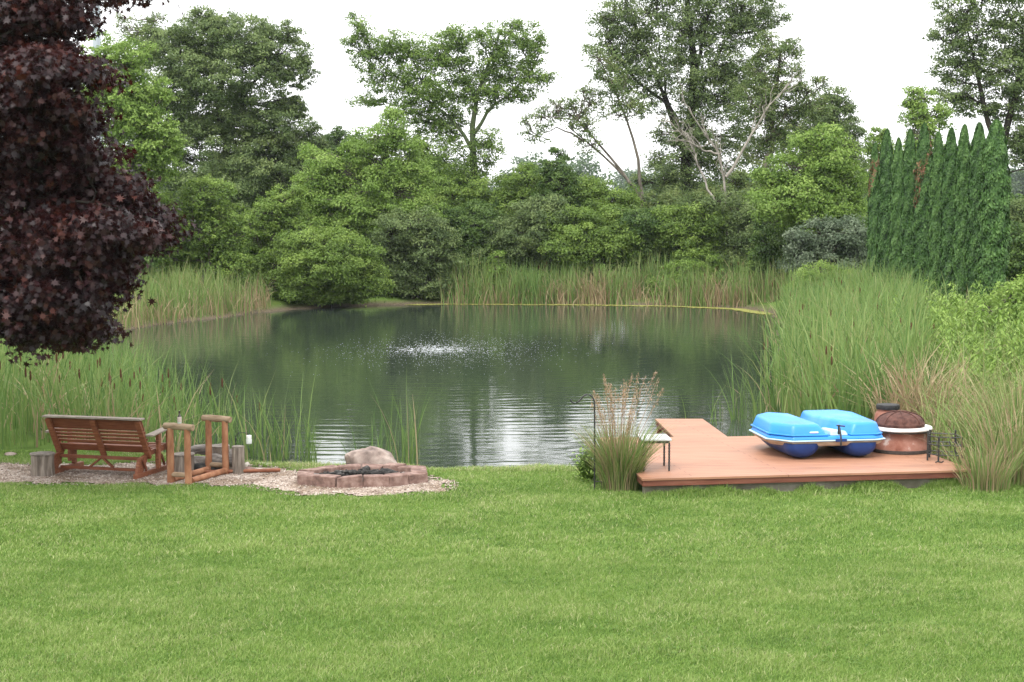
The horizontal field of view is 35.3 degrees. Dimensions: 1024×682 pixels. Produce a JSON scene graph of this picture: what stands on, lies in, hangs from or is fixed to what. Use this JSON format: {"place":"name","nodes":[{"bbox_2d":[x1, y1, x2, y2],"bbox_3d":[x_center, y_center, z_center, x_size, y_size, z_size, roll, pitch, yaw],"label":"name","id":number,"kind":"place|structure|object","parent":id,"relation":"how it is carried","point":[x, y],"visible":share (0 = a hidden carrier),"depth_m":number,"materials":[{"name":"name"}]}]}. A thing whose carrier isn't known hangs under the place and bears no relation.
{"place":"outdoors","nodes":[
{"label":"outdoors","id":0,"kind":"place"},
{"bbox_2d":[19,305,783,468],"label":"pond water","id":1,"kind":"structure","parent":0,"point":[482,410],"depth_m":42.55,"materials":[{"name":"green liquid"}]},
{"bbox_2d":[228,390,265,458],"bbox_3d":[-4.603,1.576,27.328,0.874,1.814,0.940,0,5,0],"label":"reed tuft","id":2,"kind":"object","parent":1,"relation":"in","point":[252,452],"visible":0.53,"depth_m":27.45,"materials":[{"name":"plant"}]},
{"bbox_2d":[251,393,288,463],"bbox_3d":[-4.027,1.591,26.711,0.680,1.665,0.724,0,5,0],"label":"reed tuft","id":3,"kind":"object","parent":1,"relation":"in","point":[273,452],"visible":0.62,"depth_m":26.75,"materials":[{"name":"plant"}]},
{"bbox_2d":[258,397,305,458],"bbox_3d":[-3.863,1.637,27.417,0.838,1.685,0.942,0,5,0],"label":"reed tuft","id":4,"kind":"object","parent":1,"relation":"in","point":[286,452],"visible":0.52,"depth_m":27.41,"materials":[{"name":"plant"}]},
{"bbox_2d":[290,403,323,463],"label":"reed tuft","id":5,"kind":"object","parent":1,"relation":"in","point":[312,449],"visible":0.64,"depth_m":26.65,"materials":[{"name":"plant"}]},
{"bbox_2d":[330,396,407,451],"bbox_3d":[-2.409,1.697,26.952,1.343,1.640,0.500,0,5,0],"label":"reed tuft","id":6,"kind":"object","parent":1,"relation":"in","point":[381,441],"visible":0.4,"depth_m":26.95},
{"bbox_2d":[368,368,429,464],"bbox_3d":[-1.777,1.461,26.333,0.867,2.130,0.859,3,6,37],"label":"reed tuft","id":7,"kind":"object","parent":1,"relation":"in","point":[411,451],"visible":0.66,"depth_m":26.30,"materials":[{"name":"plant"}]},
{"bbox_2d":[406,303,771,314],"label":"duckweed","id":8,"kind":"object","parent":1,"relation":"on","point":[747,310],"visible":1,"depth_m":72.95,"materials":[{"name":"plant"}]},
{"bbox_2d":[681,384,743,424],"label":"reed tuft","id":9,"kind":"object","parent":1,"relation":"in","point":[719,410],"visible":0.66,"depth_m":32.00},
{"bbox_2d":[699,353,774,421],"bbox_3d":[4.484,1.039,32.427,1.576,1.814,1.091,3,5,31],"label":"reed tuft","id":10,"kind":"object","parent":1,"relation":"in","point":[744,411],"visible":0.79,"depth_m":32.53,"materials":[{"name":"plant"}]},
{"bbox_2d":[706,316,799,414],"bbox_3d":[5.069,0.587,32.998,1.856,2.372,1.843,4,6,42],"label":"reed tuft","id":11,"kind":"object","parent":1,"relation":"in","point":[770,401],"visible":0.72,"depth_m":32.84,"materials":[{"name":"plant"}]},
{"bbox_2d":[366,205,468,299],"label":"shrub","id":12,"kind":"object","parent":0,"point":[424,245],"visible":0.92,"depth_m":74.51,"materials":[{"name":"green plant"}]},
{"bbox_2d":[309,324,588,378],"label":"churned water","id":13,"kind":"structure","parent":0,"point":[443,349],"depth_m":49.39,"materials":[{"name":"liquid"}]},
{"bbox_2d":[0,255,1023,681],"bbox_3d":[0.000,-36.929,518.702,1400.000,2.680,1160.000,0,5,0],"label":"ground","id":14,"kind":"structure","parent":0,"point":[276,305],"depth_m":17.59,"materials":[{"name":"plant"}]},
{"bbox_2d":[10,208,164,278],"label":"shrub","id":15,"kind":"object","parent":14,"relation":"on","point":[156,260],"visible":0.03,"depth_m":65.68,"materials":[{"name":"green plant"}]},
{"bbox_2d":[92,6,102,140],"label":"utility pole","id":16,"kind":"object","parent":14,"relation":"on","point":[97,41],"visible":0.01,"depth_m":108.50,"materials":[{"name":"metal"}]},
{"bbox_2d":[0,0,195,367],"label":"purple maple","id":17,"kind":"object","parent":14,"relation":"on","point":[88,227],"visible":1,"depth_m":21.00,"materials":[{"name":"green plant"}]},
{"bbox_2d":[70,30,187,204],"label":"broadleaf tree","id":18,"kind":"object","parent":14,"relation":"on","point":[157,143],"visible":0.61,"depth_m":66.96,"materials":[{"name":"green plant"}]},
{"bbox_2d":[113,9,171,116],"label":"broadleaf tree","id":19,"kind":"object","parent":14,"relation":"on","point":[152,21],"visible":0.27,"depth_m":97.73,"materials":[{"name":"green plant"}]},
{"bbox_2d":[0,315,315,460],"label":"cattail bed","id":20,"kind":"object","parent":14,"relation":"on","point":[33,393],"visible":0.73,"depth_m":28.73,"materials":[{"name":"plant"}]},
{"bbox_2d":[104,257,277,328],"bbox_3d":[-15.720,-1.920,62.200,7.619,2.830,19.731,2,5,19],"label":"cattail bed","id":21,"kind":"object","parent":14,"relation":"on","point":[174,297],"visible":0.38,"depth_m":64.77,"materials":[{"name":"plant"}]},
{"bbox_2d":[143,173,260,288],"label":"shrub","id":22,"kind":"object","parent":14,"relation":"on","point":[214,226],"visible":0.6,"depth_m":69.34,"materials":[{"name":"green plant"}]},
{"bbox_2d":[0,461,458,495],"bbox_3d":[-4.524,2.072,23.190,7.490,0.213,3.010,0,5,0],"label":"gravel bed","id":23,"kind":"object","parent":14,"relation":"on","point":[268,480],"visible":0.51,"depth_m":23.00,"materials":[{"name":"gravel"}]},
{"bbox_2d":[29,451,54,475],"bbox_3d":[-6.840,1.821,23.442,0.363,0.384,0.368,3,5,33],"label":"stump","id":24,"kind":"object","parent":23,"relation":"on","point":[42,463],"visible":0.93,"depth_m":23.30,"materials":[{"name":"wood"}]},
{"bbox_2d":[42,414,166,478],"bbox_3d":[-5.956,1.505,23.643,1.755,0.883,0.935,1,5,15],"label":"glider bench","id":25,"kind":"object","parent":23,"relation":"on","point":[56,425],"visible":0.98,"depth_m":23.42,"materials":[{"name":"brown wood"}]},
{"bbox_2d":[174,452,194,471],"bbox_3d":[-4.819,1.823,23.603,0.330,0.354,0.335,-2,5,-25],"label":"stump","id":26,"kind":"object","parent":23,"relation":"on","point":[178,461],"visible":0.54,"depth_m":23.46,"materials":[{"name":"grey wood"}]},
{"bbox_2d":[163,415,231,484],"bbox_3d":[-4.517,1.568,23.147,0.483,0.898,1.074,2,5,22],"label":"log rack","id":27,"kind":"object","parent":23,"relation":"on","point":[189,475],"visible":0.98,"depth_m":22.96,"materials":[{"name":"brown wood"}]},
{"bbox_2d":[194,462,221,469],"bbox_3d":[-4.482,1.877,23.695,0.623,0.183,0.163,-1,5,-13],"label":"firewood log","id":28,"kind":"object","parent":23,"relation":"on","point":[198,465],"visible":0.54,"depth_m":23.63,"materials":[{"name":"grey wood"}]},
{"bbox_2d":[194,453,231,466],"bbox_3d":[-4.480,1.788,23.860,0.686,0.247,0.246,-1,5,-18],"label":"firewood log","id":29,"kind":"object","parent":23,"relation":"on","point":[216,457],"visible":0.45,"depth_m":23.80,"materials":[{"name":"wood"}]},
{"bbox_2d":[212,444,230,468],"bbox_3d":[-4.386,1.761,24.080,0.357,0.404,0.352,1,5,8],"label":"stump","id":30,"kind":"object","parent":23,"relation":"on","point":[216,448],"visible":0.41,"depth_m":23.92,"materials":[{"name":"wood"}]},
{"bbox_2d":[231,445,244,473],"bbox_3d":[-4.021,1.769,23.594,0.230,0.464,0.233,4,6,41],"label":"stump","id":31,"kind":"object","parent":23,"relation":"on","point":[238,459],"visible":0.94,"depth_m":23.51,"materials":[{"name":"grey wood"}]},
{"bbox_2d":[205,468,279,472],"bbox_3d":[-4.017,1.908,23.569,1.227,0.063,0.065,0,5,-6],"label":"fallen pole","id":32,"kind":"object","parent":23,"relation":"on","point":[256,470],"visible":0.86,"depth_m":23.57,"materials":[{"name":"brown wood"}]},
{"bbox_2d":[297,462,427,487],"bbox_3d":[-2.137,1.923,22.942,1.853,0.199,1.480,0,5,-6],"label":"fire pit","id":33,"kind":"object","parent":23,"relation":"on","point":[413,474],"visible":0.93,"depth_m":22.53,"materials":[{"name":"stone"}]},
{"bbox_2d":[322,470,350,474],"bbox_3d":[-2.481,1.871,22.788,0.416,0.078,0.073,-1,5,-15],"label":"charred wood","id":34,"kind":"object","parent":33,"relation":"on","point":[342,472],"visible":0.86,"depth_m":22.78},
{"bbox_2d":[348,470,360,474],"bbox_3d":[-2.226,1.866,22.755,0.083,0.091,0.234,4,6,38],"label":"charred wood","id":35,"kind":"object","parent":33,"relation":"on","point":[353,472],"visible":0.88,"depth_m":22.71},
{"bbox_2d":[361,469,377,474],"bbox_3d":[-2.017,1.871,22.854,0.278,0.091,0.096,-1,5,-17],"label":"charred wood","id":36,"kind":"object","parent":33,"relation":"in","point":[363,472],"visible":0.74,"depth_m":22.81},
{"bbox_2d":[369,469,393,474],"bbox_3d":[-1.856,1.872,22.753,0.373,0.106,0.115,-2,5,-29],"label":"charred wood","id":37,"kind":"object","parent":33,"relation":"on","point":[382,471],"visible":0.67,"depth_m":22.74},
{"bbox_2d":[344,446,396,467],"bbox_3d":[-2.047,1.908,23.978,0.896,0.684,0.580,0,5,0],"label":"boulder","id":38,"kind":"object","parent":23,"relation":"on","point":[371,455],"visible":0.47,"depth_m":23.77,"materials":[{"name":"stone"}]},
{"bbox_2d":[133,5,339,268],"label":"broadleaf tree","id":39,"kind":"object","parent":14,"relation":"on","point":[244,159],"visible":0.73,"depth_m":88.16,"materials":[{"name":"green plant"}]},
{"bbox_2d":[235,432,251,444],"bbox_3d":[-3.953,1.667,23.679,0.249,0.653,0.088,0,5,0],"label":"jar lantern","id":40,"kind":"object","parent":14,"relation":"on","point":[248,439],"visible":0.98,"depth_m":23.63,"materials":[{"name":"white glass"}]},
{"bbox_2d":[227,184,334,290],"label":"shrub","id":41,"kind":"object","parent":14,"relation":"on","point":[277,215],"visible":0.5,"depth_m":74.40,"materials":[{"name":"green plant"}]},
{"bbox_2d":[244,224,399,306],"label":"shrub","id":42,"kind":"object","parent":14,"relation":"on","point":[339,272],"visible":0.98,"depth_m":70.75,"materials":[{"name":"green plant"}]},
{"bbox_2d":[258,125,465,258],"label":"broadleaf tree","id":43,"kind":"object","parent":14,"relation":"on","point":[335,133],"visible":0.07,"depth_m":95.05,"materials":[{"name":"green plant"}]},
{"bbox_2d":[288,104,453,259],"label":"sapling tree","id":44,"kind":"object","parent":14,"relation":"on","point":[332,188],"visible":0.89,"depth_m":76.47,"materials":[{"name":"green plant"}]},
{"bbox_2d":[397,172,489,268],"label":"shrub","id":45,"kind":"object","parent":14,"relation":"on","point":[449,197],"visible":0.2,"depth_m":81.34,"materials":[{"name":"green plant"}]},
{"bbox_2d":[337,11,561,216],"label":"broadleaf tree","id":46,"kind":"object","parent":14,"relation":"on","point":[498,53],"visible":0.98,"depth_m":85.04,"materials":[{"name":"green plant"}]},
{"bbox_2d":[430,198,516,285],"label":"shrub","id":47,"kind":"object","parent":14,"relation":"on","point":[467,223],"visible":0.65,"depth_m":78.14,"materials":[{"name":"green plant"}]},
{"bbox_2d":[486,250,506,293],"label":"sapling","id":48,"kind":"object","parent":14,"relation":"on","point":[499,254],"visible":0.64,"depth_m":75.06,"materials":[{"name":"green plant"}]},
{"bbox_2d":[459,160,552,273],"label":"shrub","id":49,"kind":"object","parent":14,"relation":"on","point":[512,189],"visible":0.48,"depth_m":81.17,"materials":[{"name":"green plant"}]},
{"bbox_2d":[5,190,1023,271],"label":"undergrowth","id":50,"kind":"object","parent":14,"relation":"on","point":[1018,195],"depth_m":96.42,"materials":[{"name":"green plant"}]},
{"bbox_2d":[461,192,581,276],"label":"shrub","id":51,"kind":"object","parent":14,"relation":"on","point":[529,213],"visible":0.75,"depth_m":77.17,"materials":[{"name":"green plant"}]},
{"bbox_2d":[531,146,586,273],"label":"tree","id":52,"kind":"object","parent":14,"relation":"on","point":[554,178],"visible":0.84,"depth_m":79.23,"materials":[{"name":"green plant"}]},
{"bbox_2d":[569,446,598,481],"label":"weed","id":53,"kind":"object","parent":14,"relation":"on","point":[588,473],"visible":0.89,"depth_m":22.89,"materials":[{"name":"green plant"}]},
{"bbox_2d":[517,44,651,279],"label":"leaning tree","id":54,"kind":"object","parent":14,"relation":"on","point":[582,120],"visible":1,"depth_m":82.27,"materials":[{"name":"green plant"}]},
{"bbox_2d":[570,394,601,488],"bbox_3d":[1.021,1.442,22.159,0.451,1.440,0.022,0,5,0],"label":"shepherd hook","id":55,"kind":"object","parent":14,"relation":"on","point":[580,399],"visible":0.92,"depth_m":22.12,"materials":[{"name":"black metal"}]},
{"bbox_2d":[151,151,1023,219],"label":"distant woods","id":56,"kind":"object","parent":14,"relation":"on","point":[1017,180],"visible":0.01,"depth_m":470.58,"materials":[{"name":"plant"}]},
{"bbox_2d":[533,203,649,281],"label":"shrub","id":57,"kind":"object","parent":14,"relation":"on","point":[596,228],"visible":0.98,"depth_m":75.99,"materials":[{"name":"green plant"}]},
{"bbox_2d":[545,173,646,279],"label":"shrub","id":58,"kind":"object","parent":14,"relation":"on","point":[594,192],"visible":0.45,"depth_m":79.66,"materials":[{"name":"green plant"}]},
{"bbox_2d":[429,247,797,307],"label":"cattail bed","id":59,"kind":"object","parent":14,"relation":"on","point":[574,287],"visible":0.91,"depth_m":74.08,"materials":[{"name":"plant"}]},
{"bbox_2d":[598,203,689,274],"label":"shrub","id":60,"kind":"object","parent":14,"relation":"on","point":[644,222],"visible":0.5,"depth_m":76.46,"materials":[{"name":"green plant"}]},
{"bbox_2d":[644,257,726,295],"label":"shrub","id":61,"kind":"object","parent":14,"relation":"on","point":[693,262],"visible":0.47,"depth_m":74.25,"materials":[{"name":"green plant"}]},
{"bbox_2d":[581,0,794,235],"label":"broadleaf tree","id":62,"kind":"object","parent":14,"relation":"on","point":[697,97],"visible":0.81,"depth_m":89.41,"materials":[{"name":"green plant"}]},
{"bbox_2d":[649,200,738,268],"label":"shrub","id":63,"kind":"object","parent":14,"relation":"on","point":[693,223],"visible":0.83,"depth_m":75.58,"materials":[{"name":"green plant"}]},
{"bbox_2d":[638,166,766,261],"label":"shrub","id":64,"kind":"object","parent":14,"relation":"on","point":[674,197],"visible":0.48,"depth_m":82.21,"materials":[{"name":"green plant"}]},
{"bbox_2d":[706,253,727,283],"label":"sapling","id":65,"kind":"object","parent":14,"relation":"on","point":[711,258],"visible":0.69,"depth_m":74.51,"materials":[{"name":"green plant"}]},
{"bbox_2d":[646,59,810,232],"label":"dead tree","id":66,"kind":"object","parent":14,"relation":"on","point":[690,140],"visible":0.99,"depth_m":78.42,"materials":[{"name":"wood"}]},
{"bbox_2d":[697,187,780,273],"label":"shrub","id":67,"kind":"object","parent":14,"relation":"on","point":[740,217],"visible":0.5,"depth_m":75.25,"materials":[{"name":"green plant"}]},
{"bbox_2d":[738,249,765,282],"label":"sapling","id":68,"kind":"object","parent":14,"relation":"on","point":[752,263],"visible":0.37,"depth_m":73.22,"materials":[{"name":"green plant"}]},
{"bbox_2d":[743,210,815,285],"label":"shrub","id":69,"kind":"object","parent":14,"relation":"on","point":[765,252],"visible":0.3,"depth_m":72.60,"materials":[{"name":"green plant"}]},
{"bbox_2d":[724,30,841,275],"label":"broadleaf tree","id":70,"kind":"object","parent":14,"relation":"on","point":[766,144],"visible":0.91,"depth_m":84.95,"materials":[{"name":"green plant"}]},
{"bbox_2d":[600,419,970,493],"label":"deck","id":71,"kind":"structure","parent":14,"relation":"on","point":[703,453],"depth_m":22.69,"materials":[{"name":"wood"}]},
{"bbox_2d":[638,434,671,470],"bbox_3d":[1.987,1.560,22.510,0.420,0.450,0.540,0,5,-3],"label":"side table","id":72,"kind":"object","parent":71,"relation":"on","point":[657,439],"visible":0.73,"depth_m":22.28,"materials":[{"name":"plastic"}]},
{"bbox_2d":[749,410,885,457],"bbox_3d":[4.512,1.386,24.078,1.760,0.544,1.669,-1,5,-9],"label":"pedal boat","id":73,"kind":"object","parent":71,"relation":"on","point":[807,433],"visible":1,"depth_m":23.45,"materials":[{"name":"blue plastic"}]},
{"bbox_2d":[874,403,899,420],"bbox_3d":[5.945,1.272,25.429,0.420,0.566,0.420,0,5,0],"label":"terracotta pot","id":74,"kind":"object","parent":71,"relation":"on","point":[881,408],"visible":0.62,"depth_m":25.30,"materials":[{"name":"orange ceramic"}]},
{"bbox_2d":[873,410,932,454],"bbox_3d":[5.845,1.348,24.215,0.954,0.606,0.954,0,5,0],"label":"dome fire pit","id":75,"kind":"object","parent":71,"relation":"on","point":[899,429],"visible":0.84,"depth_m":23.88,"materials":[{"name":"metal"}]},
{"bbox_2d":[927,430,962,462],"bbox_3d":[6.260,1.511,23.260,0.496,0.430,0.466,1,5,14],"label":"wire rack","id":76,"kind":"object","parent":71,"relation":"on","point":[929,433],"visible":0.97,"depth_m":23.22,"materials":[{"name":"black metal"}]},
{"bbox_2d":[740,121,868,244],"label":"broadleaf tree","id":77,"kind":"object","parent":14,"relation":"on","point":[824,184],"visible":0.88,"depth_m":70.10,"materials":[{"name":"green plant"}]},
{"bbox_2d":[773,209,867,272],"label":"shrub","id":78,"kind":"object","parent":14,"relation":"on","point":[849,242],"visible":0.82,"depth_m":65.36,"materials":[{"name":"plant"}]},
{"bbox_2d":[784,259,856,289],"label":"shrub","id":79,"kind":"object","parent":14,"relation":"on","point":[803,272],"visible":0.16,"depth_m":61.66,"materials":[{"name":"green plant"}]},
{"bbox_2d":[775,85,870,204],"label":"broadleaf tree","id":80,"kind":"object","parent":14,"relation":"on","point":[849,122],"visible":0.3,"depth_m":95.65,"materials":[{"name":"green plant"}]},
{"bbox_2d":[728,255,1007,420],"bbox_3d":[10.142,-0.816,47.320,6.857,3.094,43.404,1,5,10],"label":"cattail bed","id":81,"kind":"object","parent":14,"relation":"on","point":[830,323],"visible":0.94,"depth_m":32.10,"materials":[{"name":"plant"}]},
{"bbox_2d":[866,142,879,278],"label":"arborvitae","id":82,"kind":"object","parent":14,"relation":"on","point":[872,223],"visible":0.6,"depth_m":60.63,"materials":[{"name":"green plant"}]},
{"bbox_2d":[857,126,903,192],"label":"broadleaf tree","id":83,"kind":"object","parent":14,"relation":"on","point":[869,142],"visible":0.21,"depth_m":87.29,"materials":[{"name":"green plant"}]},
{"bbox_2d":[875,128,893,282],"bbox_3d":[13.680,-4.358,58.840,0.721,6.830,0.718,0,5,0],"label":"arborvitae","id":84,"kind":"object","parent":14,"relation":"on","point":[886,151],"visible":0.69,"depth_m":58.58,"materials":[{"name":"green plant"}]},
{"bbox_2d":[888,137,902,288],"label":"arborvitae","id":85,"kind":"object","parent":14,"relation":"on","point":[896,182],"visible":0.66,"depth_m":57.13,"materials":[{"name":"green plant"}]},
{"bbox_2d":[899,128,915,287],"bbox_3d":[13.787,-4.047,55.852,0.680,6.680,0.645,0,5,0],"label":"arborvitae","id":86,"kind":"object","parent":14,"relation":"on","point":[906,207],"visible":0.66,"depth_m":55.62,"materials":[{"name":"green plant"}]},
{"bbox_2d":[822,344,1013,443],"bbox_3d":[6.865,0.901,26.300,3.918,1.766,3.727,4,6,40],"label":"dry cattail clump","id":87,"kind":"object","parent":14,"relation":"on","point":[901,391],"visible":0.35,"depth_m":26.47,"materials":[{"name":"plant"}]},
{"bbox_2d":[911,122,932,299],"bbox_3d":[13.918,-4.001,54.453,0.775,6.801,0.760,0,5,0],"label":"arborvitae","id":88,"kind":"object","parent":14,"relation":"on","point":[921,174],"visible":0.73,"depth_m":54.19,"materials":[{"name":"green plant"}]},
{"bbox_2d":[893,84,956,153],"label":"broadleaf tree","id":89,"kind":"object","parent":14,"relation":"on","point":[916,105],"visible":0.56,"depth_m":71.16,"materials":[{"name":"green plant"}]},
{"bbox_2d":[846,277,1023,476],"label":"tall weeds","id":90,"kind":"object","parent":14,"relation":"on","point":[938,428],"visible":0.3,"depth_m":25.95,"materials":[{"name":"plant"}]},
{"bbox_2d":[926,131,943,308],"bbox_3d":[14.025,-3.708,53.076,0.657,6.432,0.668,0,5,0],"label":"arborvitae","id":91,"kind":"object","parent":14,"relation":"on","point":[934,216],"visible":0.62,"depth_m":52.85,"materials":[{"name":"green plant"}]},
{"bbox_2d":[938,127,956,304],"bbox_3d":[14.124,-3.646,51.878,0.709,6.498,0.705,0,5,0],"label":"arborvitae","id":92,"kind":"object","parent":14,"relation":"on","point":[945,242],"visible":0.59,"depth_m":51.64,"materials":[{"name":"green plant"}]},
{"bbox_2d":[891,279,1023,405],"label":"bush","id":93,"kind":"object","parent":14,"relation":"on","point":[1001,335],"visible":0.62,"depth_m":31.91,"materials":[{"name":"green plant"}]},
{"bbox_2d":[951,124,970,311],"bbox_3d":[14.200,-3.569,50.679,0.655,6.524,0.671,0,5,0],"label":"arborvitae","id":94,"kind":"object","parent":14,"relation":"on","point":[961,180],"visible":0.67,"depth_m":50.46,"materials":[{"name":"green plant"}]},
{"bbox_2d":[932,389,997,432],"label":"ornamental grass","id":95,"kind":"object","parent":14,"relation":"on","point":[960,411],"depth_m":25.98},
{"bbox_2d":[921,0,1023,172],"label":"broadleaf tree","id":96,"kind":"object","parent":14,"relation":"on","point":[1012,92],"visible":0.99,"depth_m":74.93,"materials":[{"name":"green plant"}]},
{"bbox_2d":[923,393,1023,485],"bbox_3d":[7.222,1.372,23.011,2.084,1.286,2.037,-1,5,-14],"label":"ornamental grass","id":97,"kind":"object","parent":14,"relation":"on","point":[1019,444],"depth_m":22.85,"materials":[{"name":"plant"}]},
{"bbox_2d":[964,122,985,302],"bbox_3d":[14.328,-3.478,49.475,0.774,6.519,0.768,0,5,0],"label":"arborvitae","id":98,"kind":"object","parent":14,"relation":"on","point":[978,140],"visible":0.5,"depth_m":49.25,"materials":[{"name":"green plant"}]},
{"bbox_2d":[938,435,1023,492],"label":"ornamental grass","id":99,"kind":"object","parent":14,"relation":"on","point":[988,475],"depth_m":22.13,"materials":[{"name":"plant"}]},
{"bbox_2d":[944,361,1023,440],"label":"ornamental grass","id":100,"kind":"object","parent":14,"relation":"on","point":[1016,401],"depth_m":24.46,"materials":[{"name":"plant"}]},
{"bbox_2d":[959,269,1023,355],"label":"shrub","id":101,"kind":"object","parent":14,"relation":"on","point":[1011,291],"visible":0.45,"depth_m":37.86,"materials":[{"name":"green plant"}]},
{"bbox_2d":[975,119,1012,304],"bbox_3d":[14.407,-3.367,48.081,1.109,6.514,1.089,0,5,0],"label":"arborvitae","id":102,"kind":"object","parent":14,"relation":"on","point":[994,194],"visible":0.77,"depth_m":47.75,"materials":[{"name":"green plant"}]},
{"bbox_2d":[988,220,1023,285],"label":"shrub","id":103,"kind":"object","parent":14,"relation":"on","point":[1016,264],"visible":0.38,"depth_m":59.62,"materials":[{"name":"green plant"}]},
{"bbox_2d":[992,196,1023,248],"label":"shrub","id":104,"kind":"object","parent":14,"relation":"on","point":[1016,212],"visible":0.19,"depth_m":73.34,"materials":[{"name":"green plant"}]},
{"bbox_2d":[2,0,1023,189],"label":"sky","id":105,"kind":"structure","parent":0,"point":[876,49],"materials":[{"name":"white"}]},
{"bbox_2d":[550,370,683,490],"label":"ornamental grass","id":106,"kind":"object","parent":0,"point":[619,465],"depth_m":22.10,"materials":[{"name":"plant"}]},
{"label":"firewood log","id":107,"kind":"object","parent":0,"visible":0},
{"bbox_2d":[191,443,221,454],"bbox_3d":[-4.550,1.626,24.088,0.640,0.206,0.196,-1,5,-8],"label":"firewood log","id":108,"kind":"object","parent":107,"relation":"on","point":[198,449],"visible":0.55,"depth_m":24.01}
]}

